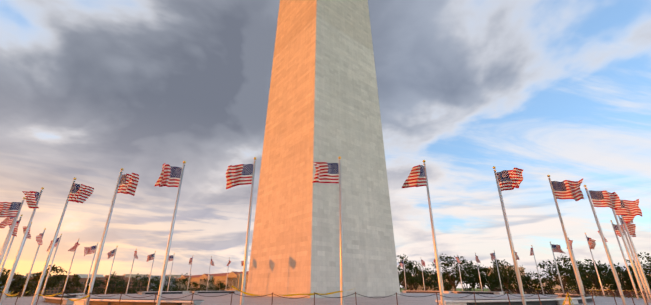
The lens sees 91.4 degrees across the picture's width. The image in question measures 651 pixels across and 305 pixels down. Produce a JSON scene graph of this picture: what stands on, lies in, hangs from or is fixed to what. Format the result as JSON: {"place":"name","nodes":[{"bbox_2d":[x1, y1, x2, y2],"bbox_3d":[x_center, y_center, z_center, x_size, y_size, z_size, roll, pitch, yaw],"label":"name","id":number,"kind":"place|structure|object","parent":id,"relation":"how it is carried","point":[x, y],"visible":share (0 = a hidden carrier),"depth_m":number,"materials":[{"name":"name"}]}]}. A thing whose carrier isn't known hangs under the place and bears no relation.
{"place":"outdoors","nodes":[
{"label":"outdoors","id":0,"kind":"place"},
{"bbox_2d":[31,275,87,295],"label":"city building","id":1,"kind":"structure","parent":0,"point":[54,289],"depth_m":425.73,"materials":[{"name":"brick"}]},
{"bbox_2d":[77,274,104,293],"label":"city building","id":2,"kind":"structure","parent":0,"point":[86,275],"depth_m":568.55,"materials":[{"name":"white stone"}]},
{"bbox_2d":[92,275,124,294],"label":"city building","id":3,"kind":"structure","parent":0,"point":[101,279],"depth_m":518.40,"materials":[{"name":"brick"}]},
{"bbox_2d":[100,277,144,293],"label":"city building","id":4,"kind":"structure","parent":0,"point":[125,278],"depth_m":438.42,"materials":[{"name":"brick"}]},
{"bbox_2d":[124,274,148,277],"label":"city building","id":5,"kind":"structure","parent":0,"point":[133,275],"depth_m":653.68,"materials":[{"name":"grey concrete"}]},
{"bbox_2d":[136,275,174,291],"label":"city building","id":6,"kind":"structure","parent":0,"point":[165,281],"depth_m":603.71,"materials":[{"name":"grey concrete"}]},
{"bbox_2d":[175,271,248,292],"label":"building","id":7,"kind":"structure","parent":0,"point":[234,279],"depth_m":454.47,"materials":[{"name":"stone"}]},
{"bbox_2d":[0,0,650,287],"label":"sky","id":8,"kind":"structure","parent":0,"point":[91,90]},
{"bbox_2d":[2,292,650,304],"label":"plaza paving","id":9,"kind":"structure","parent":0,"point":[416,299],"depth_m":33.24,"materials":[{"name":"stone"}]},
{"bbox_2d":[0,213,17,257],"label":"flagpole","id":10,"kind":"object","parent":9,"relation":"on","point":[5,241],"visible":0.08,"depth_m":27.68,"materials":[{"name":"metal"}]},
{"bbox_2d":[0,217,13,227],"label":"flag","id":11,"kind":"object","parent":10,"relation":"attached to","point":[4,223],"visible":0.73,"depth_m":27.20,"materials":[{"name":"fabric"}]},
{"bbox_2d":[0,215,22,275],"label":"flagpole","id":12,"kind":"object","parent":9,"relation":"on","point":[6,256],"visible":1,"depth_m":30.55,"materials":[{"name":"metal"}]},
{"bbox_2d":[9,219,20,236],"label":"flag","id":13,"kind":"object","parent":12,"relation":"attached to","point":[15,230],"visible":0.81,"depth_m":30.86,"materials":[{"name":"fabric"}]},
{"bbox_2d":[0,197,24,264],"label":"flagpole","id":14,"kind":"object","parent":9,"relation":"on","point":[8,239],"visible":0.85,"depth_m":24.63,"materials":[{"name":"metal"}]},
{"bbox_2d":[0,202,21,216],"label":"flag","id":15,"kind":"object","parent":14,"relation":"attached to","point":[8,209],"visible":1,"depth_m":25.06,"materials":[{"name":"fabric"}]},
{"bbox_2d":[4,222,31,299],"bbox_3d":[-33.096,11.488,34.199,0.360,7.945,0.360,-4,-23,8],"label":"flagpole","id":16,"kind":"object","parent":9,"relation":"on","point":[15,268],"visible":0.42,"depth_m":33.70,"materials":[{"name":"metal"}]},
{"bbox_2d":[0,187,43,304],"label":"flagpole","id":17,"kind":"object","parent":9,"relation":"on","point":[16,259],"visible":1,"depth_m":21.44,"materials":[{"name":"metal"}]},
{"bbox_2d":[22,191,39,208],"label":"flag","id":18,"kind":"object","parent":17,"relation":"attached to","point":[31,197],"visible":1,"depth_m":21.85,"materials":[{"name":"fabric"}]},
{"bbox_2d":[20,228,45,297],"bbox_3d":[-34.975,13.124,38.056,0.360,7.945,0.360,-14,-27,30],"label":"flagpole","id":19,"kind":"object","parent":9,"relation":"on","point":[26,282],"visible":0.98,"depth_m":37.66,"materials":[{"name":"metal"}]},
{"bbox_2d":[36,233,43,244],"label":"flag","id":20,"kind":"object","parent":19,"relation":"attached to","point":[39,240],"visible":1,"depth_m":38.07,"materials":[{"name":"fabric"}]},
{"bbox_2d":[40,234,61,296],"bbox_3d":[-36.334,14.851,42.129,0.360,7.945,0.360,4,-23,-9],"label":"flagpole","id":21,"kind":"object","parent":9,"relation":"on","point":[50,268],"visible":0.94,"depth_m":41.85,"materials":[{"name":"metal"}]},
{"bbox_2d":[31,177,75,304],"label":"flagpole","id":22,"kind":"object","parent":9,"relation":"on","point":[48,259],"visible":1,"depth_m":19.27,"materials":[{"name":"metal"}]},
{"bbox_2d":[68,183,93,202],"bbox_3d":[-15.940,2.609,20.550,1.350,1.394,0.718,5,-24,-12],"label":"flag","id":23,"kind":"object","parent":22,"relation":"attached to","point":[81,193],"visible":1,"depth_m":20.59,"materials":[{"name":"fabric"}]},
{"bbox_2d":[43,295,74,303],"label":"marble bench","id":24,"kind":"object","parent":9,"relation":"on","point":[64,298],"visible":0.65,"depth_m":25.18,"materials":[{"name":"stone"}]},
{"bbox_2d":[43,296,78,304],"bbox_3d":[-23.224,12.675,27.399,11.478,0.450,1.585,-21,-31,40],"label":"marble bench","id":25,"kind":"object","parent":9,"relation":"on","point":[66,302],"visible":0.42,"depth_m":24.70,"materials":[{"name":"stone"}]},
{"bbox_2d":[62,239,78,293],"bbox_3d":[-37.161,16.619,46.299,0.360,7.945,0.360,-6,-24,14],"label":"flagpole","id":26,"kind":"object","parent":9,"relation":"on","point":[69,271],"visible":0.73,"depth_m":45.97,"materials":[{"name":"metal"}]},
{"bbox_2d":[83,244,97,295],"bbox_3d":[-37.341,18.418,50.540,0.360,7.945,0.360,0,-23,1],"label":"flagpole","id":27,"kind":"object","parent":9,"relation":"on","point":[90,271],"visible":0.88,"depth_m":50.26,"materials":[{"name":"metal"}]},
{"bbox_2d":[84,245,96,255],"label":"flag","id":28,"kind":"object","parent":27,"relation":"attached to","point":[89,250],"visible":1,"depth_m":50.88,"materials":[{"name":"fabric"}]},
{"bbox_2d":[85,168,123,304],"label":"flagpole","id":29,"kind":"object","parent":9,"relation":"on","point":[95,269],"visible":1,"depth_m":17.76,"materials":[{"name":"metal"}]},
{"bbox_2d":[117,173,138,195],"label":"flag","id":30,"kind":"object","parent":29,"relation":"attached to","point":[128,184],"visible":1,"depth_m":18.64,"materials":[{"name":"fabric"}]},
{"bbox_2d":[71,298,203,304],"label":"marble bench","id":31,"kind":"object","parent":9,"relation":"on","point":[138,303],"visible":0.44,"depth_m":20.58,"materials":[{"name":"stone"}]},
{"bbox_2d":[137,291,189,294],"bbox_3d":[-30.364,26.518,60.042,1.585,0.450,11.478,-9,-25,21],"label":"marble bench","id":32,"kind":"object","parent":9,"relation":"on","point":[143,293],"visible":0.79,"depth_m":59.52,"materials":[{"name":"stone"}]},
{"bbox_2d":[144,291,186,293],"bbox_3d":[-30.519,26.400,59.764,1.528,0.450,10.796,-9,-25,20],"label":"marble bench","id":33,"kind":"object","parent":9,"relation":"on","point":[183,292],"visible":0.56,"depth_m":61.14,"materials":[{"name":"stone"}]},
{"bbox_2d":[156,161,185,304],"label":"flagpole","id":34,"kind":"object","parent":9,"relation":"on","point":[167,252],"visible":1,"depth_m":16.59,"materials":[{"name":"metal"}]},
{"bbox_2d":[155,163,181,186],"bbox_3d":[-8.729,1.202,17.251,0.925,1.383,1.600,0,-23,1],"label":"flag","id":35,"kind":"object","parent":34,"relation":"attached to","point":[169,176],"visible":1,"depth_m":17.49,"materials":[{"name":"fabric"}]},
{"bbox_2d":[240,157,256,304],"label":"flagpole","id":36,"kind":"object","parent":9,"relation":"on","point":[246,251],"visible":1,"depth_m":16.02,"materials":[{"name":"metal"}]},
{"bbox_2d":[226,164,252,188],"bbox_3d":[-4.609,1.196,16.974,1.374,1.570,0.493,6,-24,-14],"label":"flag","id":37,"kind":"object","parent":36,"relation":"attached to","point":[240,174],"visible":1,"depth_m":17.00,"materials":[{"name":"fabric"}]},
{"bbox_2d":[246,0,400,297],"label":"washington monument","id":38,"kind":"object","parent":9,"relation":"on","point":[323,103],"visible":0.85,"depth_m":50.47,"materials":[{"name":"stone"}]},
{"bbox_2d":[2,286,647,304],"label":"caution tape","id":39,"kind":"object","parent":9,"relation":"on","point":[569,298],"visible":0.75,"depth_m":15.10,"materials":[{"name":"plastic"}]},
{"bbox_2d":[0,288,650,304],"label":"chain fence","id":40,"kind":"object","parent":9,"relation":"on","point":[355,293],"visible":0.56,"depth_m":14.93,"materials":[{"name":"metal"}]},
{"bbox_2d":[338,156,343,304],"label":"flagpole","id":41,"kind":"object","parent":9,"relation":"on","point":[341,251],"visible":1,"depth_m":15.90,"materials":[{"name":"metal"}]},
{"bbox_2d":[312,162,338,182],"bbox_3d":[-0.051,1.100,17.005,1.601,1.395,0.454,18,-29,-36],"label":"flag","id":42,"kind":"object","parent":41,"relation":"attached to","point":[326,172],"visible":1,"depth_m":17.08,"materials":[{"name":"fabric"}]},
{"bbox_2d":[402,291,450,292],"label":"marble bench","id":43,"kind":"object","parent":9,"relation":"on","point":[424,291],"visible":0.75,"depth_m":70.25,"materials":[{"name":"stone"}]},
{"bbox_2d":[423,160,444,304],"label":"flagpole","id":44,"kind":"object","parent":9,"relation":"on","point":[436,253],"visible":1,"depth_m":16.33,"materials":[{"name":"metal"}]},
{"bbox_2d":[402,165,426,187],"bbox_3d":[4.955,1.182,17.145,1.552,1.419,1.003,5,-23,-11],"label":"flag","id":45,"kind":"object","parent":44,"relation":"attached to","point":[416,177],"visible":1,"depth_m":17.07,"materials":[{"name":"fabric"}]},
{"bbox_2d":[457,291,496,293],"bbox_3d":[28.819,26.839,60.800,1.528,0.450,10.796,10,-25,-22],"label":"marble bench","id":46,"kind":"object","parent":9,"relation":"on","point":[477,292],"visible":0.62,"depth_m":60.20,"materials":[{"name":"stone"}]},
{"bbox_2d":[452,291,503,294],"bbox_3d":[28.931,26.714,60.505,1.585,0.450,11.478,10,-25,-22],"label":"marble bench","id":47,"kind":"object","parent":9,"relation":"on","point":[500,293],"visible":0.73,"depth_m":60.18,"materials":[{"name":"stone"}]},
{"bbox_2d":[435,298,563,304],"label":"marble bench","id":48,"kind":"object","parent":9,"relation":"on","point":[452,302],"visible":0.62,"depth_m":20.51,"materials":[{"name":"stone"}]},
{"bbox_2d":[493,166,525,304],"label":"flagpole","id":49,"kind":"object","parent":9,"relation":"on","point":[519,280],"visible":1,"depth_m":17.41,"materials":[{"name":"metal"}]},
{"bbox_2d":[497,168,522,190],"bbox_3d":[10.685,1.512,18.053,0.866,1.336,1.511,0,-23,1],"label":"flag","id":50,"kind":"object","parent":49,"relation":"attached to","point":[510,179],"visible":1,"depth_m":18.21,"materials":[{"name":"fabric"}]},
{"bbox_2d":[455,298,564,304],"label":"marble bench","id":51,"kind":"object","parent":9,"relation":"on","point":[495,303],"visible":0.6,"depth_m":20.75,"materials":[{"name":"stone"}]},
{"bbox_2d":[550,242,563,292],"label":"flagpole","id":52,"kind":"object","parent":9,"relation":"on","point":[557,268],"visible":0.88,"depth_m":49.39,"materials":[{"name":"metal"}]},
{"bbox_2d":[551,244,565,253],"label":"flag","id":53,"kind":"object","parent":52,"relation":"attached to","point":[556,248],"visible":1,"depth_m":49.99,"materials":[{"name":"fabric"}]},
{"bbox_2d":[547,175,586,304],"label":"flagpole","id":54,"kind":"object","parent":9,"relation":"on","point":[571,257],"visible":1,"depth_m":18.88,"materials":[{"name":"metal"}]},
{"bbox_2d":[551,178,583,200],"bbox_3d":[15.377,2.326,19.832,0.661,1.435,1.674,16,-28,-33],"label":"flag","id":55,"kind":"object","parent":54,"relation":"attached to","point":[566,189],"visible":1,"depth_m":19.91,"materials":[{"name":"fabric"}]},
{"bbox_2d":[496,289,649,298],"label":"fence","id":56,"kind":"object","parent":9,"relation":"on","point":[573,292],"visible":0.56,"depth_m":47.86,"materials":[{"name":"brown metal"}]},
{"bbox_2d":[556,295,594,303],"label":"marble bench","id":57,"kind":"object","parent":9,"relation":"on","point":[572,299],"visible":0.52,"depth_m":24.73,"materials":[{"name":"stone"}]},
{"bbox_2d":[568,237,584,293],"bbox_3d":[35.809,16.196,45.300,0.360,7.945,0.360,-5,-24,12],"label":"flagpole","id":58,"kind":"object","parent":9,"relation":"on","point":[577,269],"visible":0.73,"depth_m":44.94,"materials":[{"name":"metal"}]},
{"bbox_2d":[570,296,594,303],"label":"marble bench","id":59,"kind":"object","parent":9,"relation":"on","point":[576,301],"visible":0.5,"depth_m":25.48,"materials":[{"name":"stone"}]},
{"bbox_2d":[585,233,606,297],"bbox_3d":[34.884,14.422,41.118,0.360,7.945,0.360,9,-24,-19],"label":"flagpole","id":60,"kind":"object","parent":9,"relation":"on","point":[596,270],"visible":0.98,"depth_m":40.66,"materials":[{"name":"metal"}]},
{"bbox_2d":[586,236,595,248],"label":"flag","id":61,"kind":"object","parent":60,"relation":"attached to","point":[592,243],"visible":1,"depth_m":41.42,"materials":[{"name":"fabric"}]},
{"bbox_2d":[584,185,626,304],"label":"flagpole","id":62,"kind":"object","parent":9,"relation":"on","point":[608,255],"visible":1,"depth_m":20.90,"materials":[{"name":"metal"}]},
{"bbox_2d":[589,190,620,208],"bbox_3d":[19.403,3.244,21.946,1.502,1.474,0.461,-3,-23,7],"label":"flag","id":63,"kind":"object","parent":62,"relation":"attached to","point":[604,199],"visible":1,"depth_m":22.01,"materials":[{"name":"fabric"}]},
{"bbox_2d":[610,220,640,299],"bbox_3d":[31.330,11.098,33.279,0.360,7.945,0.360,-6,-23,13],"label":"flagpole","id":64,"kind":"object","parent":9,"relation":"on","point":[629,273],"visible":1,"depth_m":32.94,"materials":[{"name":"metal"}]},
{"bbox_2d":[613,224,623,236],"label":"flag","id":65,"kind":"object","parent":64,"relation":"attached to","point":[616,228],"visible":0.5,"depth_m":33.99,"materials":[{"name":"fabric"}]},
{"bbox_2d":[612,209,649,304],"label":"flagpole","id":66,"kind":"object","parent":9,"relation":"on","point":[630,259],"visible":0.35,"depth_m":23.24,"materials":[{"name":"metal"}]},
{"bbox_2d":[615,199,641,215],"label":"flag","id":67,"kind":"object","parent":66,"relation":"attached to","point":[630,208],"visible":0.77,"depth_m":24.13,"materials":[{"name":"fabric"}]},
{"bbox_2d":[618,215,650,301],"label":"flagpole","id":68,"kind":"object","parent":9,"relation":"on","point":[639,272],"visible":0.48,"depth_m":29.38,"materials":[{"name":"metal"}]},
{"bbox_2d":[620,218,635,236],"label":"flag","id":69,"kind":"object","parent":68,"relation":"attached to","point":[631,227],"visible":0.67,"depth_m":29.95,"materials":[{"name":"fabric"}]},
{"bbox_2d":[621,215,650,298],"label":"flagpole","id":70,"kind":"object","parent":9,"relation":"on","point":[639,264],"visible":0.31,"depth_m":26.17,"materials":[{"name":"metal"}]},
{"bbox_2d":[622,215,634,222],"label":"flag","id":71,"kind":"object","parent":70,"relation":"attached to","point":[627,218],"visible":0.4,"depth_m":26.53,"materials":[{"name":"fabric"}]},
{"bbox_2d":[6,288,646,297],"bbox_3d":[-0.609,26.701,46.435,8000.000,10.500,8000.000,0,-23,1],"label":"lawn","id":72,"kind":"structure","parent":0,"point":[476,289],"depth_m":1180.40,"materials":[{"name":"green plant"}]},
{"bbox_2d":[0,268,22,293],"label":"tree","id":73,"kind":"object","parent":72,"relation":"on","point":[3,279],"visible":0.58,"depth_m":104.97,"materials":[{"name":"green plant"}]},
{"bbox_2d":[9,276,35,296],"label":"tree","id":74,"kind":"object","parent":72,"relation":"on","point":[19,282],"visible":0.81,"depth_m":106.98,"materials":[{"name":"green plant"}]},
{"bbox_2d":[29,265,70,294],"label":"tree","id":75,"kind":"object","parent":72,"relation":"on","point":[52,282],"visible":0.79,"depth_m":104.99,"materials":[{"name":"green plant"}]},
{"bbox_2d":[59,274,83,293],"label":"tree","id":76,"kind":"object","parent":72,"relation":"on","point":[75,279],"visible":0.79,"depth_m":113.95,"materials":[{"name":"green plant"}]},
{"bbox_2d":[80,277,104,294],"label":"tree","id":77,"kind":"object","parent":72,"relation":"on","point":[96,284],"visible":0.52,"depth_m":190.71,"materials":[{"name":"green plant"}]},
{"bbox_2d":[99,274,123,293],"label":"tree","id":78,"kind":"object","parent":72,"relation":"on","point":[114,281],"visible":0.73,"depth_m":196.42,"materials":[{"name":"green plant"}]},
{"bbox_2d":[115,277,139,293],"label":"tree","id":79,"kind":"object","parent":72,"relation":"on","point":[134,285],"visible":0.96,"depth_m":189.47,"materials":[{"name":"green plant"}]},
{"bbox_2d":[132,273,160,291],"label":"tree","id":80,"kind":"object","parent":72,"relation":"on","point":[146,281],"visible":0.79,"depth_m":204.44,"materials":[{"name":"green plant"}]},
{"bbox_2d":[150,280,177,291],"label":"tree","id":81,"kind":"object","parent":72,"relation":"on","point":[165,286],"visible":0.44,"depth_m":195.99,"materials":[{"name":"green plant"}]},
{"bbox_2d":[165,273,191,290],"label":"tree","id":82,"kind":"object","parent":72,"relation":"on","point":[175,280],"visible":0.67,"depth_m":208.36,"materials":[{"name":"green plant"}]},
{"bbox_2d":[189,282,205,292],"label":"tree","id":83,"kind":"object","parent":72,"relation":"on","point":[195,284],"visible":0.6,"depth_m":254.11,"materials":[{"name":"green plant"}]},
{"bbox_2d":[201,277,220,290],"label":"tree","id":84,"kind":"object","parent":72,"relation":"on","point":[211,283],"visible":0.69,"depth_m":262.43,"materials":[{"name":"green plant"}]},
{"bbox_2d":[215,281,229,290],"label":"tree","id":85,"kind":"object","parent":72,"relation":"on","point":[223,286],"visible":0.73,"depth_m":259.27,"materials":[{"name":"green plant"}]},
{"bbox_2d":[396,254,418,290],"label":"tree","id":86,"kind":"object","parent":72,"relation":"on","point":[408,267],"visible":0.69,"depth_m":145.06,"materials":[{"name":"green plant"}]},
{"bbox_2d":[399,268,422,290],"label":"tree","id":87,"kind":"object","parent":72,"relation":"on","point":[410,284],"visible":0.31,"depth_m":174.02,"materials":[{"name":"green plant"}]},
{"bbox_2d":[398,261,433,290],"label":"tree","id":88,"kind":"object","parent":72,"relation":"on","point":[419,267],"visible":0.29,"depth_m":179.70,"materials":[{"name":"green plant"}]},
{"bbox_2d":[416,271,437,290],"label":"tree","id":89,"kind":"object","parent":72,"relation":"on","point":[427,282],"visible":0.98,"depth_m":150.04,"materials":[{"name":"green plant"}]},
{"bbox_2d":[434,269,459,290],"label":"tree","id":90,"kind":"object","parent":72,"relation":"on","point":[447,288],"visible":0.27,"depth_m":166.35,"materials":[{"name":"green plant"}]},
{"bbox_2d":[427,254,471,290],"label":"tree","id":91,"kind":"object","parent":72,"relation":"on","point":[455,277],"visible":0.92,"depth_m":140.44,"materials":[{"name":"green plant"}]},
{"bbox_2d":[453,260,490,290],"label":"tree","id":92,"kind":"object","parent":72,"relation":"on","point":[472,284],"visible":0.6,"depth_m":157.15,"materials":[{"name":"green plant"}]},
{"bbox_2d":[468,265,494,289],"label":"tree","id":93,"kind":"object","parent":72,"relation":"on","point":[483,277],"visible":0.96,"depth_m":145.87,"materials":[{"name":"green plant"}]},
{"bbox_2d":[476,266,503,291],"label":"tree","id":94,"kind":"object","parent":72,"relation":"on","point":[492,285],"visible":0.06,"depth_m":169.57,"materials":[{"name":"green plant"}]},
{"bbox_2d":[485,270,513,291],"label":"tree","id":95,"kind":"object","parent":72,"relation":"on","point":[497,288],"visible":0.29,"depth_m":160.10,"materials":[{"name":"green plant"}]},
{"bbox_2d":[490,259,527,292],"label":"tree","id":96,"kind":"object","parent":72,"relation":"on","point":[507,279],"visible":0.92,"depth_m":136.49,"materials":[{"name":"green plant"}]},
{"bbox_2d":[503,265,536,292],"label":"tree","id":97,"kind":"object","parent":72,"relation":"on","point":[516,278],"visible":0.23,"depth_m":163.26,"materials":[{"name":"green plant"}]},
{"bbox_2d":[512,271,542,293],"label":"tree","id":98,"kind":"object","parent":72,"relation":"on","point":[527,278],"visible":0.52,"depth_m":156.72,"materials":[{"name":"green plant"}]},
{"bbox_2d":[531,278,555,294],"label":"tree","id":99,"kind":"object","parent":72,"relation":"on","point":[535,282],"visible":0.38,"depth_m":146.26,"materials":[{"name":"green plant"}]},
{"bbox_2d":[533,254,589,292],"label":"tree","id":100,"kind":"object","parent":72,"relation":"on","point":[561,270],"visible":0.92,"depth_m":120.11,"materials":[{"name":"green plant"}]},
{"bbox_2d":[554,256,595,293],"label":"tree","id":101,"kind":"object","parent":72,"relation":"on","point":[572,287],"visible":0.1,"depth_m":160.22,"materials":[{"name":"green plant"}]},
{"bbox_2d":[562,263,611,292],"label":"tree","id":102,"kind":"object","parent":72,"relation":"on","point":[591,274],"visible":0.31,"depth_m":139.04,"materials":[{"name":"green plant"}]},
{"bbox_2d":[565,259,620,295],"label":"tree","id":103,"kind":"object","parent":72,"relation":"on","point":[602,267],"visible":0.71,"depth_m":122.09,"materials":[{"name":"green plant"}]},
{"bbox_2d":[587,266,636,296],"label":"tree","id":104,"kind":"object","parent":72,"relation":"on","point":[607,286],"visible":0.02,"depth_m":148.49,"materials":[{"name":"green plant"}]},
{"bbox_2d":[596,269,642,296],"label":"tree","id":105,"kind":"object","parent":72,"relation":"on","point":[618,271],"visible":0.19,"depth_m":139.65,"materials":[{"name":"green plant"}]},
{"bbox_2d":[608,261,650,293],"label":"tree","id":106,"kind":"object","parent":72,"relation":"on","point":[625,277],"visible":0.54,"depth_m":119.07,"materials":[{"name":"green plant"}]},
{"bbox_2d":[626,252,650,289],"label":"tree","id":107,"kind":"object","parent":72,"relation":"on","point":[647,258],"visible":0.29,"depth_m":139.70,"materials":[{"name":"green plant"}]},
{"bbox_2d":[640,263,650,293],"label":"tree","id":108,"kind":"object","parent":72,"relation":"on","point":[649,278],"visible":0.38,"depth_m":123.48,"materials":[{"name":"green plant"}]},
{"bbox_2d":[406,274,454,292],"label":"city building","id":109,"kind":"structure","parent":0,"point":[429,289],"depth_m":688.12,"materials":[{"name":"beige glass"}]},
{"bbox_2d":[486,266,524,292],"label":"city building","id":110,"kind":"structure","parent":0,"point":[507,274],"depth_m":720.60,"materials":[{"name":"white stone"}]},
{"bbox_2d":[511,279,574,294],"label":"city building","id":111,"kind":"structure","parent":0,"point":[558,287],"depth_m":290.37,"materials":[{"name":"white stone"}]},
{"bbox_2d":[554,273,650,295],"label":"city building","id":112,"kind":"structure","parent":0,"point":[596,288],"depth_m":489.55,"materials":[{"name":"white stone"}]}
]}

